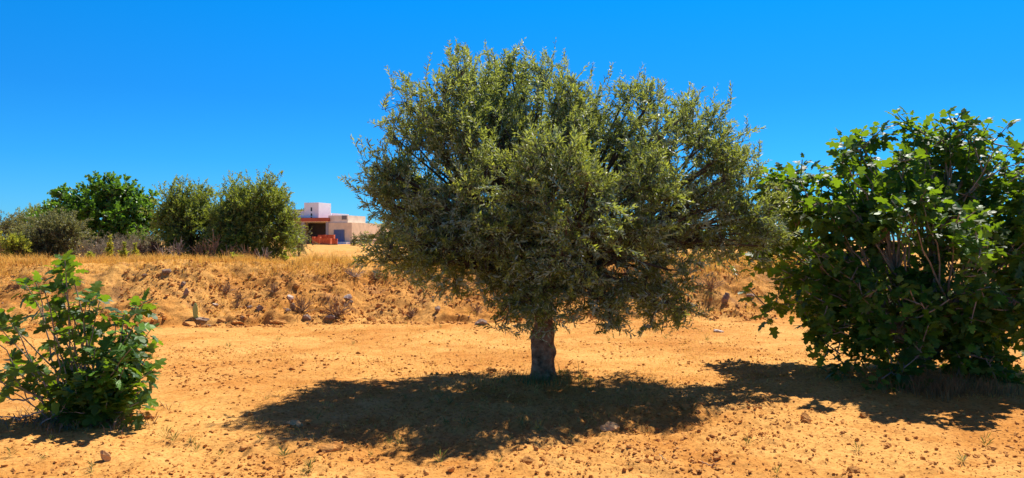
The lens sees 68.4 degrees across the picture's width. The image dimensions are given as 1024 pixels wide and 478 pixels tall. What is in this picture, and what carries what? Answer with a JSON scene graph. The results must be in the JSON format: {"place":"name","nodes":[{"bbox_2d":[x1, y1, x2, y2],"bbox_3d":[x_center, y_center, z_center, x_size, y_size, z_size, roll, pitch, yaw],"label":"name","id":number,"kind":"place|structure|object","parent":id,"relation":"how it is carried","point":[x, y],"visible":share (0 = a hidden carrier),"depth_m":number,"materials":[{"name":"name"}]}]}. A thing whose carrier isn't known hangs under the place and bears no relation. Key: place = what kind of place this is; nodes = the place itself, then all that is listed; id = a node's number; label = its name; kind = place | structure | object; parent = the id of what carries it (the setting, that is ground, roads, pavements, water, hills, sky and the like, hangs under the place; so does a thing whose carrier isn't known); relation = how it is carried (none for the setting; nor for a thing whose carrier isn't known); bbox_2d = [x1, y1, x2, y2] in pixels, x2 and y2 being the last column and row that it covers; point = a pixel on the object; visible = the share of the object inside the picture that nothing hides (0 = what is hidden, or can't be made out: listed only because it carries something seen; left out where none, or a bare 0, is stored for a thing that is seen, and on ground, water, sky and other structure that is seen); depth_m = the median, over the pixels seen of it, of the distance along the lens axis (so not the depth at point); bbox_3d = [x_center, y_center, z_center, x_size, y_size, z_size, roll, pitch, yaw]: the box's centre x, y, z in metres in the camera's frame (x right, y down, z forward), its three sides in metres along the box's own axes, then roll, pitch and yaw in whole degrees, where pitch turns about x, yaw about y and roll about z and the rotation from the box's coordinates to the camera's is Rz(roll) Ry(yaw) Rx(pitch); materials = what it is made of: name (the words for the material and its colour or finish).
{"place":"outdoors","nodes":[
{"label":"outdoors","id":0,"kind":"place"},
{"bbox_2d":[0,249,920,324],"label":"dry grass","id":1,"kind":"structure","parent":0,"point":[44,260],"depth_m":16.45,"materials":[{"name":"beige plant"}]},
{"bbox_2d":[0,241,1023,477],"bbox_3d":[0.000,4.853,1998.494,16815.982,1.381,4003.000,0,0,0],"label":"ground","id":2,"kind":"structure","parent":0,"point":[200,404],"depth_m":7.51,"materials":[{"name":"orange soil"}]},
{"bbox_2d":[7,281,21,287],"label":"dry bush","id":3,"kind":"object","parent":2,"relation":"on","point":[16,285],"visible":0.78,"depth_m":15.05,"materials":[{"name":"brown plant"}]},
{"bbox_2d":[0,211,34,250],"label":"olive bush","id":4,"kind":"object","parent":2,"relation":"on","point":[7,223],"visible":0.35,"depth_m":26.92,"materials":[{"name":"green plant"}]},
{"bbox_2d":[0,384,34,400],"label":"dead branch","id":5,"kind":"object","parent":2,"relation":"on","point":[32,398],"visible":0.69,"depth_m":6.59,"materials":[{"name":"brown wood"}]},
{"bbox_2d":[0,231,35,258],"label":"leafy shrub","id":6,"kind":"object","parent":2,"relation":"on","point":[11,242],"visible":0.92,"depth_m":20.43,"materials":[{"name":"green plant"}]},
{"bbox_2d":[0,410,43,420],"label":"dead branch","id":7,"kind":"object","parent":2,"relation":"on","point":[22,415],"visible":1,"depth_m":6.46,"materials":[{"name":"brown wood"}]},
{"bbox_2d":[7,202,53,229],"bbox_3d":[-23.924,-0.616,38.163,3.306,3.127,3.030,0,0,0],"label":"olive tree","id":8,"kind":"object","parent":2,"relation":"on","point":[29,208],"visible":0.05,"depth_m":37.54,"materials":[{"name":"green plant"}]},
{"bbox_2d":[23,198,54,226],"bbox_3d":[-20.889,-0.596,34.029,2.413,2.482,2.104,0,0,19],"label":"leafy shrub","id":9,"kind":"object","parent":2,"relation":"on","point":[47,207],"visible":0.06,"depth_m":33.56,"materials":[{"name":"green plant"}]},
{"bbox_2d":[0,207,100,257],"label":"olive bush","id":10,"kind":"object","parent":2,"relation":"on","point":[60,234],"visible":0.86,"depth_m":21.14,"materials":[{"name":"green plant"}]},
{"bbox_2d":[41,405,81,424],"bbox_3d":[-3.838,1.500,6.469,0.468,0.215,0.097,0,0,14],"label":"dead branch","id":11,"kind":"object","parent":2,"relation":"on","point":[56,416],"visible":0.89,"depth_m":6.46,"materials":[{"name":"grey wood"}]},
{"bbox_2d":[0,249,166,429],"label":"fig bush","id":12,"kind":"object","parent":2,"relation":"on","point":[103,391],"visible":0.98,"depth_m":6.62,"materials":[{"name":"green plant"}]},
{"bbox_2d":[0,369,43,404],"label":"dead branch","id":13,"kind":"object","parent":12,"relation":"attached to","point":[41,397],"visible":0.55,"depth_m":6.75,"materials":[{"name":"brown wood"}]},
{"bbox_2d":[85,250,95,259],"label":"flower stalk","id":14,"kind":"object","parent":2,"relation":"on","point":[90,253],"visible":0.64,"depth_m":18.36,"materials":[{"name":"yellow plant"}]},
{"bbox_2d":[0,401,182,434],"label":"leaf litter","id":15,"kind":"object","parent":2,"relation":"on","point":[37,420],"visible":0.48,"depth_m":6.52,"materials":[{"name":"brown plant"}]},
{"bbox_2d":[40,170,160,250],"bbox_3d":[-17.198,-0.940,31.942,4.764,3.860,3.409,0,0,0],"label":"leafy tree","id":16,"kind":"object","parent":2,"relation":"on","point":[122,215],"visible":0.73,"depth_m":31.39,"materials":[{"name":"green plant"}]},
{"bbox_2d":[73,230,133,257],"bbox_3d":[-11.328,0.291,20.965,1.751,1.108,1.361,0,0,0],"label":"dry scrub","id":17,"kind":"object","parent":2,"relation":"on","point":[100,249],"visible":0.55,"depth_m":20.85,"materials":[{"name":"grey plant"}]},
{"bbox_2d":[100,450,110,460],"bbox_3d":[-2.951,1.579,5.465,0.070,0.114,0.054,-12,12,-12],"label":"rock","id":18,"kind":"object","parent":2,"relation":"on","point":[105,455],"visible":0.98,"depth_m":5.45,"materials":[{"name":"stone"}]},
{"bbox_2d":[103,234,115,258],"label":"flower stalk","id":19,"kind":"object","parent":2,"relation":"on","point":[109,247],"visible":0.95,"depth_m":18.58,"materials":[{"name":"green plant"}]},
{"bbox_2d":[117,241,128,257],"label":"flower stalk","id":20,"kind":"object","parent":2,"relation":"on","point":[124,252],"visible":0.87,"depth_m":18.57,"materials":[{"name":"green plant"}]},
{"bbox_2d":[101,235,147,256],"bbox_3d":[-11.751,0.305,22.988,1.458,1.061,1.532,0,0,0],"label":"dry scrub","id":21,"kind":"object","parent":2,"relation":"on","point":[127,242],"visible":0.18,"depth_m":22.97,"materials":[{"name":"grey plant"}]},
{"bbox_2d":[129,242,139,256],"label":"flower stalk","id":22,"kind":"object","parent":2,"relation":"on","point":[135,251],"visible":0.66,"depth_m":18.57,"materials":[{"name":"green plant"}]},
{"bbox_2d":[125,227,168,252],"bbox_3d":[-11.524,0.155,23.992,1.599,1.372,1.286,0,0,26],"label":"dry scrub","id":23,"kind":"object","parent":2,"relation":"on","point":[135,237],"visible":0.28,"depth_m":23.98,"materials":[{"name":"brown plant"}]},
{"bbox_2d":[128,235,168,256],"bbox_3d":[-9.575,0.347,20.034,1.153,0.988,1.094,0,0,0],"label":"dry scrub","id":24,"kind":"object","parent":2,"relation":"on","point":[152,244],"visible":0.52,"depth_m":19.84,"materials":[{"name":"grey plant"}]},
{"bbox_2d":[142,410,154,418],"bbox_3d":[-3.278,1.580,6.784,0.120,0.073,0.094,0,0,-22],"label":"earth clod","id":25,"kind":"object","parent":2,"relation":"on","point":[150,413],"visible":0.73,"depth_m":6.76,"materials":[{"name":"soil"}]},
{"bbox_2d":[154,242,171,255],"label":"dry bush","id":26,"kind":"object","parent":2,"relation":"on","point":[160,252],"visible":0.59,"depth_m":18.67,"materials":[{"name":"beige plant"}]},
{"bbox_2d":[157,426,171,438],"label":"weed","id":27,"kind":"object","parent":2,"relation":"on","point":[163,432],"visible":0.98,"depth_m":5.98,"materials":[{"name":"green plant"}]},
{"bbox_2d":[162,269,171,273],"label":"bank stone","id":28,"kind":"object","parent":2,"relation":"on","point":[167,271],"visible":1,"depth_m":15.45,"materials":[{"name":"grey stone"}]},
{"bbox_2d":[164,430,180,440],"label":"weed","id":29,"kind":"object","parent":2,"relation":"on","point":[173,436],"visible":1,"depth_m":5.90,"materials":[{"name":"green plant"}]},
{"bbox_2d":[164,236,191,255],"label":"dry bush","id":30,"kind":"object","parent":2,"relation":"on","point":[178,249],"visible":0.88,"depth_m":18.60,"materials":[{"name":"brown plant"}]},
{"bbox_2d":[137,173,230,258],"bbox_3d":[-8.696,-0.407,20.543,2.791,2.735,2.250,0,0,0],"label":"olive tree","id":31,"kind":"object","parent":2,"relation":"on","point":[180,212],"visible":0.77,"depth_m":20.11,"materials":[{"name":"green plant"}]},
{"bbox_2d":[183,288,188,294],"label":"bank stone","id":32,"kind":"object","parent":2,"relation":"on","point":[186,291],"visible":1,"depth_m":14.89,"materials":[{"name":"stone"}]},
{"bbox_2d":[182,319,195,325],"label":"earth clod","id":33,"kind":"object","parent":2,"relation":"on","point":[188,322],"visible":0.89,"depth_m":14.11,"materials":[{"name":"orange soil"}]},
{"bbox_2d":[193,303,198,319],"bbox_3d":[-6.006,1.392,14.301,0.110,0.365,0.052,0,0,0],"label":"prickly pear","id":34,"kind":"object","parent":2,"relation":"on","point":[195,311],"visible":1,"depth_m":14.28,"materials":[{"name":"green plant"}]},
{"bbox_2d":[195,317,209,320],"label":"bank stone","id":35,"kind":"object","parent":2,"relation":"on","point":[203,318],"visible":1,"depth_m":14.30,"materials":[{"name":"grey stone"}]},
{"bbox_2d":[188,244,217,256],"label":"dry bush","id":36,"kind":"object","parent":2,"relation":"on","point":[200,250],"visible":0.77,"depth_m":18.48,"materials":[{"name":"brown plant"}]},
{"bbox_2d":[200,229,221,257],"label":"dry bush","id":37,"kind":"object","parent":2,"relation":"on","point":[213,245],"visible":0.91,"depth_m":18.37,"materials":[{"name":"brown plant"}]},
{"bbox_2d":[218,280,237,293],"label":"dry bush","id":38,"kind":"object","parent":2,"relation":"on","point":[226,289],"visible":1,"depth_m":15.46,"materials":[{"name":"brown plant"}]},
{"bbox_2d":[221,244,237,254],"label":"dry bush","id":39,"kind":"object","parent":2,"relation":"on","point":[231,250],"visible":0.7,"depth_m":18.21,"materials":[{"name":"brown plant"}]},
{"bbox_2d":[231,298,241,307],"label":"dry bush","id":40,"kind":"object","parent":2,"relation":"on","point":[237,304],"visible":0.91,"depth_m":15.04,"materials":[{"name":"brown plant"}]},
{"bbox_2d":[232,319,242,323],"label":"earth clod","id":41,"kind":"object","parent":2,"relation":"on","point":[236,321],"visible":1,"depth_m":14.19,"materials":[{"name":"orange soil"}]},
{"bbox_2d":[233,292,246,300],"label":"dry bush","id":42,"kind":"object","parent":2,"relation":"on","point":[238,296],"visible":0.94,"depth_m":15.28,"materials":[{"name":"brown plant"}]},
{"bbox_2d":[239,444,248,450],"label":"earth clod","id":43,"kind":"object","parent":2,"relation":"on","point":[243,447],"visible":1,"depth_m":5.74,"materials":[{"name":"soil"}]},
{"bbox_2d":[236,244,257,257],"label":"dry bush","id":44,"kind":"object","parent":2,"relation":"on","point":[244,250],"visible":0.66,"depth_m":18.22,"materials":[{"name":"brown plant"}]},
{"bbox_2d":[200,164,310,260],"bbox_3d":[-6.745,-0.453,19.790,2.936,3.028,2.287,0,0,0],"label":"olive tree","id":45,"kind":"object","parent":2,"relation":"on","point":[245,215],"visible":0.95,"depth_m":19.41,"materials":[{"name":"green plant"}]},
{"bbox_2d":[256,305,263,310],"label":"bank stone","id":46,"kind":"object","parent":2,"relation":"on","point":[259,307],"visible":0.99,"depth_m":14.71,"materials":[{"name":"grey stone"}]},
{"bbox_2d":[254,246,269,258],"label":"dry bush","id":47,"kind":"object","parent":2,"relation":"on","point":[266,254],"visible":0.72,"depth_m":18.37,"materials":[{"name":"brown plant"}]},
{"bbox_2d":[263,281,281,292],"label":"dry bush","id":48,"kind":"object","parent":2,"relation":"on","point":[272,290],"visible":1,"depth_m":15.48,"materials":[{"name":"brown plant"}]},
{"bbox_2d":[269,320,286,323],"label":"earth clod","id":49,"kind":"object","parent":2,"relation":"on","point":[278,321],"visible":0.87,"depth_m":14.24,"materials":[{"name":"orange soil"}]},
{"bbox_2d":[275,444,290,455],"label":"weed","id":50,"kind":"object","parent":2,"relation":"on","point":[285,449],"visible":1,"depth_m":5.57,"materials":[{"name":"green plant"}]},
{"bbox_2d":[280,249,289,261],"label":"flower stalk","id":51,"kind":"object","parent":2,"relation":"on","point":[284,256],"visible":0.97,"depth_m":18.17,"materials":[{"name":"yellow plant"}]},
{"bbox_2d":[283,302,299,311],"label":"dry bush","id":52,"kind":"object","parent":2,"relation":"on","point":[291,308],"visible":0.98,"depth_m":14.68,"materials":[{"name":"brown plant"}]},
{"bbox_2d":[286,420,302,427],"bbox_3d":[-1.880,1.590,6.504,0.129,0.064,0.108,0,0,36],"label":"rock","id":53,"kind":"object","parent":2,"relation":"on","point":[296,422],"visible":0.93,"depth_m":6.48,"materials":[{"name":"stone"}]},
{"bbox_2d":[279,213,319,255],"bbox_3d":[-7.137,-0.028,25.014,1.487,1.755,1.556,0,0,0],"label":"olive bush","id":54,"kind":"object","parent":2,"relation":"on","point":[301,247],"visible":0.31,"depth_m":25.00,"materials":[{"name":"green plant"}]},
{"bbox_2d":[285,291,316,311],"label":"dry bush","id":55,"kind":"object","parent":2,"relation":"on","point":[300,305],"visible":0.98,"depth_m":14.77,"materials":[{"name":"brown plant"}]},
{"bbox_2d":[302,314,310,319],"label":"bank stone","id":56,"kind":"object","parent":2,"relation":"on","point":[307,316],"visible":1,"depth_m":14.53,"materials":[{"name":"grey stone"}]},
{"bbox_2d":[312,237,320,244],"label":"brick stack","id":57,"kind":"object","parent":2,"relation":"on","point":[316,239],"visible":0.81,"depth_m":86.00,"materials":[{"name":"red brick"}]},
{"bbox_2d":[320,238,331,244],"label":"brick stack","id":58,"kind":"object","parent":2,"relation":"on","point":[325,241],"visible":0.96,"depth_m":83.51,"materials":[{"name":"red brick"}]},
{"bbox_2d":[323,235,334,238],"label":"brick stack","id":59,"kind":"object","parent":2,"relation":"on","point":[329,236],"visible":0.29,"depth_m":87.01,"materials":[{"name":"red brick"}]},
{"bbox_2d":[325,315,334,318],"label":"bank stone","id":60,"kind":"object","parent":2,"relation":"on","point":[330,317],"visible":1,"depth_m":14.54,"materials":[{"name":"brown stone"}]},
{"bbox_2d":[318,441,342,453],"bbox_3d":[-1.360,1.563,5.628,0.178,0.078,0.122,-9,4,0],"label":"earth clod","id":61,"kind":"object","parent":2,"relation":"on","point":[334,446],"visible":0.94,"depth_m":5.61,"materials":[{"name":"soil"}]},
{"bbox_2d":[332,239,337,244],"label":"brick stack","id":62,"kind":"object","parent":2,"relation":"on","point":[334,241],"visible":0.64,"depth_m":85.56,"materials":[{"name":"red brick"}]},
{"bbox_2d":[320,293,358,315],"bbox_3d":[-3.443,1.308,14.735,0.793,0.550,0.721,0,0,-44],"label":"dry bush","id":63,"kind":"object","parent":2,"relation":"on","point":[337,309],"visible":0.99,"depth_m":14.70,"materials":[{"name":"brown plant"}]},
{"bbox_2d":[291,202,389,243],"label":"house","id":64,"kind":"structure","parent":2,"relation":"on","point":[318,218],"depth_m":102.77,"materials":[{"name":"beige paint"}]},
{"bbox_2d":[334,230,344,241],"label":"door","id":65,"kind":"structure","parent":64,"relation":"in","point":[339,234],"depth_m":100.49,"materials":[{"name":"blue metal"}]},
{"bbox_2d":[341,265,364,277],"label":"dry bush","id":66,"kind":"object","parent":2,"relation":"on","point":[354,275],"visible":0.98,"depth_m":16.24,"materials":[{"name":"brown plant"}]},
{"bbox_2d":[350,231,371,245],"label":"olive bush","id":67,"kind":"object","parent":2,"relation":"on","point":[365,235],"visible":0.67,"depth_m":71.70,"materials":[{"name":"green plant"}]},
{"bbox_2d":[363,268,386,280],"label":"dry bush","id":68,"kind":"object","parent":2,"relation":"on","point":[374,274],"visible":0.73,"depth_m":16.63,"materials":[{"name":"brown plant"}]},
{"bbox_2d":[394,430,404,445],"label":"weed","id":69,"kind":"object","parent":2,"relation":"on","point":[399,439],"visible":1,"depth_m":5.84,"materials":[{"name":"green plant"}]},
{"bbox_2d":[401,307,417,317],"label":"dry bush","id":70,"kind":"object","parent":2,"relation":"on","point":[411,314],"visible":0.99,"depth_m":15.09,"materials":[{"name":"brown plant"}]},
{"bbox_2d":[433,449,447,462],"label":"weed","id":71,"kind":"object","parent":2,"relation":"on","point":[440,455],"visible":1,"depth_m":5.38,"materials":[{"name":"green plant"}]},
{"bbox_2d":[446,466,454,471],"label":"earth clod","id":72,"kind":"object","parent":2,"relation":"on","point":[451,469],"visible":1,"depth_m":5.21,"materials":[{"name":"brown soil"}]},
{"bbox_2d":[471,303,483,312],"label":"dry bush","id":73,"kind":"object","parent":2,"relation":"on","point":[476,309],"visible":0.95,"depth_m":15.14,"materials":[{"name":"brown plant"}]},
{"bbox_2d":[475,319,486,324],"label":"bank stone","id":74,"kind":"object","parent":2,"relation":"on","point":[481,321],"visible":0.69,"depth_m":14.17,"materials":[{"name":"grey stone"}]},
{"bbox_2d":[0,255,1023,477],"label":"soil crumbs","id":75,"kind":"object","parent":2,"relation":"on","point":[548,472],"visible":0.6,"depth_m":6.97,"materials":[{"name":"brown soil"}]},
{"bbox_2d":[0,266,1023,453],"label":"dry stubble","id":76,"kind":"object","parent":2,"relation":"on","point":[328,346],"visible":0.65,"depth_m":8.83,"materials":[{"name":"beige plant"}]},
{"bbox_2d":[520,456,534,464],"bbox_3d":[0.116,1.575,5.351,0.090,0.060,0.103,0,0,40],"label":"earth clod","id":77,"kind":"object","parent":2,"relation":"on","point":[528,460],"visible":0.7,"depth_m":5.34,"materials":[{"name":"brown soil"}]},
{"bbox_2d":[534,419,544,429],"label":"weed","id":78,"kind":"object","parent":2,"relation":"on","point":[538,425],"visible":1,"depth_m":6.17,"materials":[{"name":"green plant"}]},
{"bbox_2d":[468,359,635,389],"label":"grass","id":79,"kind":"structure","parent":2,"relation":"on","point":[534,376],"depth_m":8.28,"materials":[{"name":"brown plant"}]},
{"bbox_2d":[337,37,804,380],"bbox_3d":[0.543,-0.323,8.684,4.666,4.040,3.891,0,0,-32],"label":"olive tree","id":80,"kind":"object","parent":2,"relation":"on","point":[520,175],"visible":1,"depth_m":7.94,"materials":[{"name":"green plant"}]},
{"bbox_2d":[600,421,619,431],"bbox_3d":[0.799,1.543,6.160,0.168,0.100,0.113,-5,3,18],"label":"rock","id":81,"kind":"object","parent":2,"relation":"on","point":[610,426],"visible":0.91,"depth_m":6.14,"materials":[{"name":"stone"}]},
{"bbox_2d":[643,458,652,462],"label":"earth clod","id":82,"kind":"object","parent":2,"relation":"on","point":[648,460],"visible":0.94,"depth_m":5.36,"materials":[{"name":"brown soil"}]},
{"bbox_2d":[694,398,704,403],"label":"earth clod","id":83,"kind":"object","parent":2,"relation":"on","point":[697,400],"visible":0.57,"depth_m":7.18,"materials":[{"name":"brown soil"}]},
{"bbox_2d":[696,275,728,290],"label":"dry bush","id":84,"kind":"object","parent":2,"relation":"on","point":[712,285],"visible":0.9,"depth_m":16.43,"materials":[{"name":"brown plant"}]},
{"bbox_2d":[713,454,720,460],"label":"earth clod","id":85,"kind":"object","parent":2,"relation":"on","point":[716,457],"visible":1,"depth_m":5.42,"materials":[{"name":"orange soil"}]},
{"bbox_2d":[721,292,729,303],"bbox_3d":[4.528,1.284,15.997,0.150,0.309,0.186,8,8,-11],"label":"bank stone","id":86,"kind":"object","parent":2,"relation":"on","point":[725,297],"visible":1,"depth_m":15.95,"materials":[{"name":"grey stone"}]},
{"bbox_2d":[744,434,753,443],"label":"weed","id":87,"kind":"object","parent":2,"relation":"on","point":[747,439],"visible":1,"depth_m":5.84,"materials":[{"name":"green plant"}]},
{"bbox_2d":[800,412,811,421],"bbox_3d":[2.557,1.557,6.573,0.082,0.095,0.092,-2,2,-9],"label":"earth clod","id":88,"kind":"object","parent":2,"relation":"on","point":[804,415],"visible":0.83,"depth_m":6.55,"materials":[{"name":"soil"}]},
{"bbox_2d":[801,419,810,423],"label":"earth clod","id":89,"kind":"object","parent":2,"relation":"on","point":[805,421],"visible":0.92,"depth_m":6.50,"materials":[{"name":"brown soil"}]},
{"bbox_2d":[847,466,860,472],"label":"earth clod","id":90,"kind":"object","parent":2,"relation":"on","point":[852,469],"visible":0.89,"depth_m":5.16,"materials":[{"name":"brown soil"}]},
{"bbox_2d":[860,412,870,417],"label":"earth clod","id":91,"kind":"object","parent":2,"relation":"on","point":[864,414],"visible":1,"depth_m":6.76,"materials":[{"name":"brown soil"}]},
{"bbox_2d":[738,106,1023,390],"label":"fig tree","id":92,"kind":"object","parent":2,"relation":"on","point":[966,324],"visible":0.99,"depth_m":8.54,"materials":[{"name":"green plant"}]},
{"bbox_2d":[840,358,1022,401],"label":"withered grass","id":93,"kind":"structure","parent":2,"relation":"on","point":[948,389],"depth_m":7.77,"materials":[{"name":"brown plant"}]},
{"bbox_2d":[956,451,966,461],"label":"weed","id":94,"kind":"object","parent":2,"relation":"on","point":[964,458],"visible":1,"depth_m":5.45,"materials":[{"name":"green plant"}]},
{"bbox_2d":[980,432,994,445],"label":"weed","id":95,"kind":"object","parent":2,"relation":"on","point":[985,439],"visible":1,"depth_m":5.92,"materials":[{"name":"green plant"}]},
{"bbox_2d":[0,0,1023,240],"label":"sky","id":96,"kind":"structure","parent":0,"point":[150,92],"materials":[{"name":"blue"}]}
]}

